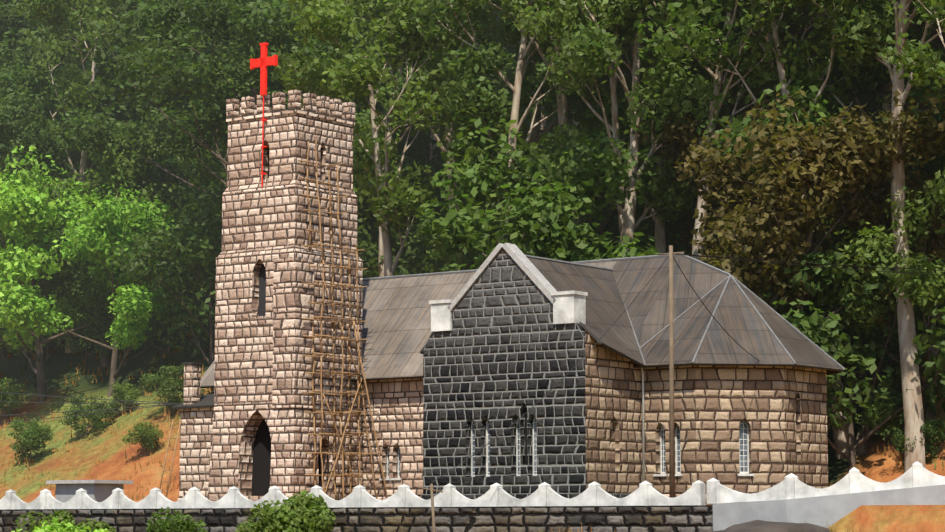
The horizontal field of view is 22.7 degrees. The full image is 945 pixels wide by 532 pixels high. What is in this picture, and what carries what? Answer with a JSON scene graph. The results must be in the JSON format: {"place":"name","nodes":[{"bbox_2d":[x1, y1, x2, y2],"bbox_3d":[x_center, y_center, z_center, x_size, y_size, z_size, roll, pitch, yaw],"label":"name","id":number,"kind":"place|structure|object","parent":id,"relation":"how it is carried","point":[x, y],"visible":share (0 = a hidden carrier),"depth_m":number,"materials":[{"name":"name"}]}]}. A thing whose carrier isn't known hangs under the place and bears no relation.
{"place":"outdoors","nodes":[
{"label":"outdoors","id":0,"kind":"place"},
{"bbox_2d":[0,272,944,531],"bbox_3d":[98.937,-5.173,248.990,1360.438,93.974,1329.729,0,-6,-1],"label":"ground","id":1,"kind":"structure","parent":0,"point":[105,447],"depth_m":143.10,"materials":[{"name":"soil"}]},
{"bbox_2d":[0,377,25,426],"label":"bush","id":2,"kind":"object","parent":1,"relation":"on","point":[14,398],"visible":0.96,"depth_m":155.85,"materials":[{"name":"green plant"}]},
{"bbox_2d":[0,280,36,358],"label":"tree","id":3,"kind":"object","parent":1,"relation":"on","point":[2,352],"depth_m":165.78,"materials":[{"name":"green plant"}]},
{"bbox_2d":[8,416,55,463],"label":"bush","id":4,"kind":"object","parent":1,"relation":"on","point":[33,440],"visible":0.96,"depth_m":145.04,"materials":[{"name":"green plant"}]},
{"bbox_2d":[6,161,73,188],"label":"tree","id":5,"kind":"object","parent":1,"relation":"on","point":[48,166],"depth_m":170.07,"materials":[{"name":"green plant"}]},
{"bbox_2d":[0,0,80,67],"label":"tree","id":6,"kind":"object","parent":1,"relation":"on","point":[8,1],"visible":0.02,"depth_m":190.73,"materials":[{"name":"green plant"}]},
{"bbox_2d":[0,230,83,348],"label":"tree","id":7,"kind":"object","parent":1,"relation":"on","point":[57,308],"visible":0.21,"depth_m":160.92,"materials":[{"name":"green plant"}]},
{"bbox_2d":[0,280,86,360],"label":"shrub","id":8,"kind":"object","parent":1,"relation":"on","point":[46,292],"visible":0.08,"depth_m":162.99,"materials":[{"name":"green plant"}]},
{"bbox_2d":[0,1,97,77],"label":"tree","id":9,"kind":"object","parent":1,"relation":"on","point":[7,15],"visible":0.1,"depth_m":180.98,"materials":[{"name":"green plant"}]},
{"bbox_2d":[0,54,104,252],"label":"tree","id":10,"kind":"object","parent":1,"relation":"on","point":[11,112],"visible":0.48,"depth_m":164.86,"materials":[{"name":"green plant"}]},
{"bbox_2d":[11,518,108,531],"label":"bush","id":11,"kind":"object","parent":1,"relation":"on","point":[58,527],"visible":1,"depth_m":68.44,"materials":[{"name":"green plant"}]},
{"bbox_2d":[15,509,115,531],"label":"bush","id":12,"kind":"object","parent":1,"relation":"on","point":[61,515],"depth_m":98.09,"materials":[{"name":"green plant"}]},
{"bbox_2d":[59,34,86,68],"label":"tree","id":13,"kind":"object","parent":1,"relation":"on","point":[75,58],"visible":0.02,"depth_m":188.52,"materials":[{"name":"green plant"}]},
{"bbox_2d":[0,145,153,401],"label":"tree","id":14,"kind":"object","parent":1,"relation":"on","point":[22,206],"visible":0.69,"depth_m":155.83,"materials":[{"name":"green plant"}]},
{"bbox_2d":[71,256,96,275],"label":"tree","id":15,"kind":"object","parent":1,"relation":"on","point":[90,265],"depth_m":160.13,"materials":[{"name":"green plant"}]},
{"bbox_2d":[0,0,168,159],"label":"tree","id":16,"kind":"object","parent":1,"relation":"on","point":[22,24],"visible":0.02,"depth_m":178.15,"materials":[{"name":"green plant"}]},
{"bbox_2d":[57,270,114,359],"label":"shrub","id":17,"kind":"object","parent":1,"relation":"on","point":[82,316],"visible":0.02,"depth_m":160.27,"materials":[{"name":"green plant"}]},
{"bbox_2d":[0,53,173,195],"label":"tree","id":18,"kind":"object","parent":1,"relation":"on","point":[77,157],"visible":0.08,"depth_m":170.30,"materials":[{"name":"green plant"}]},
{"bbox_2d":[60,394,116,437],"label":"bush","id":19,"kind":"object","parent":1,"relation":"on","point":[95,419],"visible":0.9,"depth_m":146.56,"materials":[{"name":"green plant"}]},
{"bbox_2d":[46,480,132,502],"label":"tomb","id":20,"kind":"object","parent":1,"relation":"on","point":[96,490],"depth_m":103.40,"materials":[{"name":"grey paint"}]},
{"bbox_2d":[12,0,168,353],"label":"tree","id":21,"kind":"object","parent":1,"relation":"on","point":[83,12],"visible":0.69,"depth_m":166.02,"materials":[{"name":"green plant"}]},
{"bbox_2d":[24,163,159,195],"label":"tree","id":22,"kind":"object","parent":1,"relation":"on","point":[95,167],"depth_m":169.48,"materials":[{"name":"green plant"}]},
{"bbox_2d":[5,184,189,396],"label":"tree","id":23,"kind":"object","parent":1,"relation":"on","point":[103,234],"visible":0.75,"depth_m":152.73,"materials":[{"name":"green plant"}]},
{"bbox_2d":[14,121,187,366],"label":"tree","id":24,"kind":"object","parent":1,"relation":"on","point":[121,169],"visible":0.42,"depth_m":158.07,"materials":[{"name":"green plant"}]},
{"bbox_2d":[10,74,210,206],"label":"tree","id":25,"kind":"object","parent":1,"relation":"on","point":[55,156],"visible":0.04,"depth_m":165.22,"materials":[{"name":"green plant"}]},
{"bbox_2d":[83,5,143,56],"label":"tree","id":26,"kind":"object","parent":1,"relation":"on","point":[118,39],"depth_m":183.40,"materials":[{"name":"green plant"}]},
{"bbox_2d":[54,169,175,294],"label":"tree","id":27,"kind":"object","parent":1,"relation":"on","point":[92,175],"depth_m":163.57,"materials":[{"name":"green plant"}]},
{"bbox_2d":[57,256,173,365],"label":"tree","id":28,"kind":"object","parent":1,"relation":"on","point":[93,291],"visible":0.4,"depth_m":157.43,"materials":[{"name":"green plant"}]},
{"bbox_2d":[11,0,219,172],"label":"tree","id":29,"kind":"object","parent":1,"relation":"on","point":[69,49],"depth_m":177.52,"materials":[{"name":"green plant"}]},
{"bbox_2d":[108,382,140,415],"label":"bush","id":30,"kind":"object","parent":1,"relation":"on","point":[125,393],"visible":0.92,"depth_m":147.89,"materials":[{"name":"green plant"}]},
{"bbox_2d":[48,43,226,215],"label":"tree","id":31,"kind":"object","parent":1,"relation":"on","point":[174,170],"visible":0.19,"depth_m":162.19,"materials":[{"name":"green plant"}]},
{"bbox_2d":[121,420,163,456],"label":"bush","id":32,"kind":"object","parent":1,"relation":"on","point":[147,436],"visible":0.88,"depth_m":138.06,"materials":[{"name":"green plant"}]},
{"bbox_2d":[112,0,194,98],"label":"tree","id":33,"kind":"object","parent":1,"relation":"on","point":[175,13],"visible":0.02,"depth_m":174.92,"materials":[{"name":"green plant"}]},
{"bbox_2d":[97,265,213,352],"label":"shrub","id":34,"kind":"object","parent":1,"relation":"on","point":[169,316],"visible":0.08,"depth_m":156.21,"materials":[{"name":"green plant"}]},
{"bbox_2d":[124,192,201,260],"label":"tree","id":35,"kind":"object","parent":1,"relation":"on","point":[171,222],"depth_m":159.87,"materials":[{"name":"green plant"}]},
{"bbox_2d":[109,215,221,364],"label":"tree","id":36,"kind":"object","parent":1,"relation":"on","point":[199,252],"visible":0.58,"depth_m":149.03,"materials":[{"name":"green plant"}]},
{"bbox_2d":[137,365,210,415],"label":"bush","id":37,"kind":"object","parent":1,"relation":"on","point":[171,386],"visible":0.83,"depth_m":141.90,"materials":[{"name":"green plant"}]},
{"bbox_2d":[146,506,207,531],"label":"round bush","id":38,"kind":"object","parent":1,"relation":"on","point":[179,522],"visible":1,"depth_m":92.94,"materials":[{"name":"green plant"}]},
{"bbox_2d":[164,194,221,307],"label":"tree","id":39,"kind":"object","parent":1,"relation":"on","point":[181,229],"visible":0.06,"depth_m":154.51,"materials":[{"name":"green plant"}]},
{"bbox_2d":[166,136,227,223],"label":"tree","id":40,"kind":"object","parent":1,"relation":"on","point":[216,160],"visible":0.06,"depth_m":162.29,"materials":[{"name":"green plant"}]},
{"bbox_2d":[178,160,226,301],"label":"tree","id":41,"kind":"object","parent":1,"relation":"on","point":[206,208],"visible":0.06,"depth_m":150.95,"materials":[{"name":"green plant"}]},
{"bbox_2d":[185,183,222,261],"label":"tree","id":42,"kind":"object","parent":1,"relation":"on","point":[210,199],"depth_m":156.64,"materials":[{"name":"green plant"}]},
{"bbox_2d":[51,0,386,197],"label":"tree","id":43,"kind":"object","parent":1,"relation":"on","point":[139,133],"visible":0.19,"depth_m":157.37,"materials":[{"name":"green plant"}]},
{"bbox_2d":[144,2,366,165],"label":"tree","id":44,"kind":"object","parent":1,"relation":"on","point":[216,48],"visible":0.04,"depth_m":166.36,"materials":[{"name":"green plant"}]},
{"bbox_2d":[75,0,444,240],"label":"tree","id":45,"kind":"object","parent":1,"relation":"on","point":[283,37],"visible":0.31,"depth_m":144.06,"materials":[{"name":"green plant"}]},
{"bbox_2d":[235,490,336,531],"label":"round bush","id":46,"kind":"object","parent":1,"relation":"on","point":[302,513],"visible":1,"depth_m":89.80,"materials":[{"name":"green plant"}]},
{"bbox_2d":[201,26,375,193],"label":"tree","id":47,"kind":"object","parent":1,"relation":"on","point":[272,89],"visible":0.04,"depth_m":149.29,"materials":[{"name":"green plant"}]},
{"bbox_2d":[209,0,454,171],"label":"tree","id":48,"kind":"object","parent":1,"relation":"on","point":[235,8],"visible":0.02,"depth_m":147.87,"materials":[{"name":"green plant"}]},
{"bbox_2d":[267,0,483,276],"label":"tree","id":49,"kind":"object","parent":1,"relation":"on","point":[337,78],"visible":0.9,"depth_m":125.17,"materials":[{"name":"green plant"}]},
{"bbox_2d":[355,181,408,276],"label":"shrub","id":50,"kind":"object","parent":1,"relation":"on","point":[363,253],"depth_m":141.36,"materials":[{"name":"green plant"}]},
{"bbox_2d":[286,0,498,276],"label":"tree","id":51,"kind":"object","parent":1,"relation":"on","point":[364,117],"visible":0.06,"depth_m":137.92,"materials":[{"name":"green plant"}]},
{"bbox_2d":[312,0,507,270],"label":"tree","id":52,"kind":"object","parent":1,"relation":"on","point":[483,40],"visible":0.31,"depth_m":135.10,"materials":[{"name":"green plant"}]},
{"bbox_2d":[357,188,481,277],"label":"shrub","id":53,"kind":"object","parent":1,"relation":"on","point":[418,248],"visible":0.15,"depth_m":138.08,"materials":[{"name":"green plant"}]},
{"bbox_2d":[354,127,497,272],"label":"tree","id":54,"kind":"object","parent":1,"relation":"on","point":[421,154],"visible":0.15,"depth_m":140.37,"materials":[{"name":"green plant"}]},
{"bbox_2d":[412,484,442,531],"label":"utility pole","id":55,"kind":"object","parent":1,"relation":"on","point":[431,489],"visible":1,"depth_m":86.91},
{"bbox_2d":[357,116,508,273],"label":"tree","id":56,"kind":"object","parent":1,"relation":"on","point":[423,135],"depth_m":145.68,"materials":[{"name":"green plant"}]},
{"bbox_2d":[392,2,483,164],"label":"tree","id":57,"kind":"object","parent":1,"relation":"on","point":[431,147],"visible":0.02,"depth_m":144.47,"materials":[{"name":"green plant"}]},
{"bbox_2d":[426,209,477,271],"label":"tree","id":58,"kind":"object","parent":1,"relation":"on","point":[446,257],"depth_m":137.37,"materials":[{"name":"green plant"}]},
{"bbox_2d":[400,142,506,269],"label":"tree","id":59,"kind":"object","parent":1,"relation":"on","point":[416,260],"visible":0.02,"depth_m":140.98,"materials":[{"name":"green plant"}]},
{"bbox_2d":[0,301,943,531],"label":"grass tufts","id":60,"kind":"object","parent":1,"relation":"on","point":[175,420],"visible":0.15,"depth_m":143.78,"materials":[{"name":"plant"}]},
{"bbox_2d":[0,461,944,531],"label":"boundary walls","id":61,"kind":"structure","parent":1,"relation":"on","point":[645,506],"depth_m":86.60,"materials":[{"name":"stone"}]},
{"bbox_2d":[471,1,502,23],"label":"tree","id":62,"kind":"object","parent":1,"relation":"on","point":[494,13],"visible":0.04,"depth_m":156.97,"materials":[{"name":"green plant"}]},
{"bbox_2d":[479,7,515,38],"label":"tree","id":63,"kind":"object","parent":1,"relation":"on","point":[494,29],"depth_m":163.37,"materials":[{"name":"green plant"}]},
{"bbox_2d":[159,42,844,504],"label":"church","id":64,"kind":"structure","parent":1,"relation":"on","point":[333,372],"depth_m":99.80,"materials":[{"name":"beige stone"}]},
{"bbox_2d":[422,199,584,272],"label":"shrub","id":65,"kind":"object","parent":1,"relation":"on","point":[456,259],"depth_m":129.55,"materials":[{"name":"green plant"}]},
{"bbox_2d":[453,19,557,135],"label":"tree","id":66,"kind":"object","parent":1,"relation":"on","point":[513,55],"visible":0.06,"depth_m":145.35,"materials":[{"name":"green plant"}]},
{"bbox_2d":[411,0,621,243],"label":"tree","id":67,"kind":"object","parent":1,"relation":"on","point":[472,104],"visible":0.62,"depth_m":120.77,"materials":[{"name":"green plant"}]},
{"bbox_2d":[425,0,631,245],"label":"tree","id":68,"kind":"object","parent":1,"relation":"on","point":[536,136],"visible":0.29,"depth_m":125.25,"materials":[{"name":"green plant"}]},
{"bbox_2d":[470,0,600,246],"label":"tree","id":69,"kind":"object","parent":1,"relation":"on","point":[562,104],"visible":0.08,"depth_m":122.06,"materials":[{"name":"green plant"}]},
{"bbox_2d":[530,45,545,134],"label":"tree","id":70,"kind":"object","parent":1,"relation":"on","point":[543,123],"visible":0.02,"depth_m":141.49,"materials":[{"name":"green plant"}]},
{"bbox_2d":[525,113,571,138],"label":"tree","id":71,"kind":"object","parent":1,"relation":"on","point":[546,127],"depth_m":143.65,"materials":[{"name":"green plant"}]},
{"bbox_2d":[478,0,629,220],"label":"tree","id":72,"kind":"object","parent":1,"relation":"on","point":[575,122],"visible":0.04,"depth_m":132.56,"materials":[{"name":"green plant"}]},
{"bbox_2d":[414,63,708,270],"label":"tree","id":73,"kind":"object","parent":1,"relation":"on","point":[532,214],"visible":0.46,"depth_m":116.54,"materials":[{"name":"green plant"}]},
{"bbox_2d":[478,202,650,264],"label":"shrub","id":74,"kind":"object","parent":1,"relation":"on","point":[613,220],"depth_m":126.97,"materials":[{"name":"green plant"}]},
{"bbox_2d":[517,39,653,217],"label":"tree","id":75,"kind":"object","parent":1,"relation":"on","point":[552,150],"depth_m":132.64,"materials":[{"name":"green plant"}]},
{"bbox_2d":[513,0,697,242],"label":"tree","id":76,"kind":"object","parent":1,"relation":"on","point":[612,14],"visible":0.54,"depth_m":116.28,"materials":[{"name":"green plant"}]},
{"bbox_2d":[526,0,739,256],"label":"tree","id":77,"kind":"object","parent":1,"relation":"on","point":[587,44],"visible":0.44,"depth_m":114.80,"materials":[{"name":"green plant"}]},
{"bbox_2d":[543,0,741,254],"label":"tree","id":78,"kind":"object","parent":1,"relation":"on","point":[660,232],"visible":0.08,"depth_m":119.23,"materials":[{"name":"green plant"}]},
{"bbox_2d":[585,182,710,241],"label":"shrub","id":79,"kind":"object","parent":1,"relation":"on","point":[616,216],"depth_m":129.05,"materials":[{"name":"green plant"}]},
{"bbox_2d":[658,245,683,497],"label":"utility pole","id":80,"kind":"object","parent":1,"relation":"on","point":[671,420],"visible":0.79,"depth_m":86.39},
{"bbox_2d":[0,254,944,482],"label":"power wires","id":81,"kind":"object","parent":80,"relation":"hanging from","point":[164,404],"visible":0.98,"depth_m":88.65,"materials":[{"name":"grey"}]},
{"bbox_2d":[617,25,756,250],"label":"tree","id":82,"kind":"object","parent":1,"relation":"on","point":[624,67],"visible":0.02,"depth_m":124.58,"materials":[{"name":"green plant"}]},
{"bbox_2d":[654,223,754,268],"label":"shrub","id":83,"kind":"object","parent":1,"relation":"on","point":[684,241],"depth_m":119.90,"materials":[{"name":"green plant"}]},
{"bbox_2d":[632,0,811,261],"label":"tree","id":84,"kind":"object","parent":1,"relation":"on","point":[681,80],"visible":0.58,"depth_m":114.28,"materials":[{"name":"green plant"}]},
{"bbox_2d":[631,99,829,294],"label":"tree","id":85,"kind":"object","parent":1,"relation":"on","point":[684,140],"visible":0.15,"depth_m":115.61,"materials":[{"name":"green plant"}]},
{"bbox_2d":[634,0,870,458],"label":"tree","id":86,"kind":"object","parent":1,"relation":"on","point":[793,83],"visible":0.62,"depth_m":112.31,"materials":[{"name":"green plant"}]},
{"bbox_2d":[710,520,829,531],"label":"rock","id":87,"kind":"object","parent":1,"relation":"on","point":[759,526],"visible":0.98,"depth_m":75.57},
{"bbox_2d":[709,206,841,314],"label":"tree","id":88,"kind":"object","parent":1,"relation":"on","point":[763,262],"depth_m":116.97,"materials":[{"name":"green plant"}]},
{"bbox_2d":[649,0,908,310],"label":"tree","id":89,"kind":"object","parent":1,"relation":"on","point":[863,67],"visible":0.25,"depth_m":115.23,"materials":[{"name":"green plant"}]},
{"bbox_2d":[682,0,928,153],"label":"tree","id":90,"kind":"object","parent":1,"relation":"on","point":[730,105],"visible":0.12,"depth_m":120.95,"materials":[{"name":"green plant"}]},
{"bbox_2d":[674,83,944,339],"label":"tree","id":91,"kind":"object","parent":1,"relation":"on","point":[830,164],"visible":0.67,"depth_m":107.72,"materials":[{"name":"green plant"}]},
{"bbox_2d":[741,107,881,166],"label":"shrub","id":92,"kind":"object","parent":1,"relation":"on","point":[861,114],"depth_m":120.82,"materials":[{"name":"green plant"}]},
{"bbox_2d":[749,175,907,295],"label":"tree","id":93,"kind":"object","parent":1,"relation":"on","point":[768,293],"depth_m":116.34,"materials":[{"name":"green plant"}]},
{"bbox_2d":[714,0,944,217],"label":"tree","id":94,"kind":"object","parent":1,"relation":"on","point":[917,30],"visible":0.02,"depth_m":119.60,"materials":[{"name":"green plant"}]},
{"bbox_2d":[735,67,935,137],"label":"tree","id":95,"kind":"object","parent":1,"relation":"on","point":[862,102],"depth_m":122.41,"materials":[{"name":"green plant"}]},
{"bbox_2d":[762,243,944,468],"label":"tree","id":96,"kind":"object","parent":1,"relation":"on","point":[832,341],"visible":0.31,"depth_m":107.86,"materials":[{"name":"green plant"}]},
{"bbox_2d":[771,214,944,419],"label":"tree","id":97,"kind":"object","parent":1,"relation":"on","point":[877,352],"visible":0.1,"depth_m":109.44,"materials":[{"name":"green plant"}]},
{"bbox_2d":[775,180,944,454],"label":"tree","id":98,"kind":"object","parent":1,"relation":"on","point":[857,206],"visible":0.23,"depth_m":109.61,"materials":[{"name":"green plant"}]},
{"bbox_2d":[809,0,944,187],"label":"tree","id":99,"kind":"object","parent":1,"relation":"on","point":[866,87],"visible":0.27,"depth_m":113.52,"materials":[{"name":"green plant"}]},
{"bbox_2d":[812,0,944,471],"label":"tree","id":100,"kind":"object","parent":1,"relation":"on","point":[861,33],"visible":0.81,"depth_m":108.03,"materials":[{"name":"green plant"}]},
{"bbox_2d":[854,395,903,448],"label":"bush","id":101,"kind":"object","parent":1,"relation":"on","point":[887,409],"visible":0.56,"depth_m":109.47,"materials":[{"name":"green plant"}]},
{"bbox_2d":[816,155,944,429],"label":"tree","id":102,"kind":"object","parent":1,"relation":"on","point":[923,289],"visible":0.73,"depth_m":107.73,"materials":[{"name":"green plant"}]},
{"bbox_2d":[821,0,944,394],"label":"tree","id":103,"kind":"object","parent":1,"relation":"on","point":[888,86],"visible":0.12,"depth_m":116.07,"materials":[{"name":"green plant"}]},
{"bbox_2d":[868,103,923,171],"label":"shrub","id":104,"kind":"object","parent":1,"relation":"on","point":[873,116],"depth_m":120.04,"materials":[{"name":"green plant"}]},
{"bbox_2d":[858,103,944,183],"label":"shrub","id":105,"kind":"object","parent":1,"relation":"on","point":[928,165],"depth_m":116.65,"materials":[{"name":"green plant"}]},
{"bbox_2d":[876,0,944,215],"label":"tree","id":106,"kind":"object","parent":1,"relation":"on","point":[918,65],"visible":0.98,"depth_m":100.89,"materials":[{"name":"green plant"}]},
{"bbox_2d":[880,412,944,462],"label":"bush","id":107,"kind":"object","parent":1,"relation":"on","point":[930,431],"visible":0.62,"depth_m":106.74,"materials":[{"name":"green plant"}]},
{"bbox_2d":[907,157,940,188],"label":"tree","id":108,"kind":"object","parent":1,"relation":"on","point":[909,179],"visible":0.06,"depth_m":118.14,"materials":[{"name":"green plant"}]},
{"bbox_2d":[909,0,944,107],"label":"tree","id":109,"kind":"object","parent":1,"relation":"on","point":[938,95],"visible":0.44,"depth_m":107.01,"materials":[{"name":"green plant"}]},
{"bbox_2d":[929,24,944,121],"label":"tree","id":110,"kind":"object","parent":1,"relation":"on","point":[936,50],"visible":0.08,"depth_m":119.22,"materials":[{"name":"green plant"}]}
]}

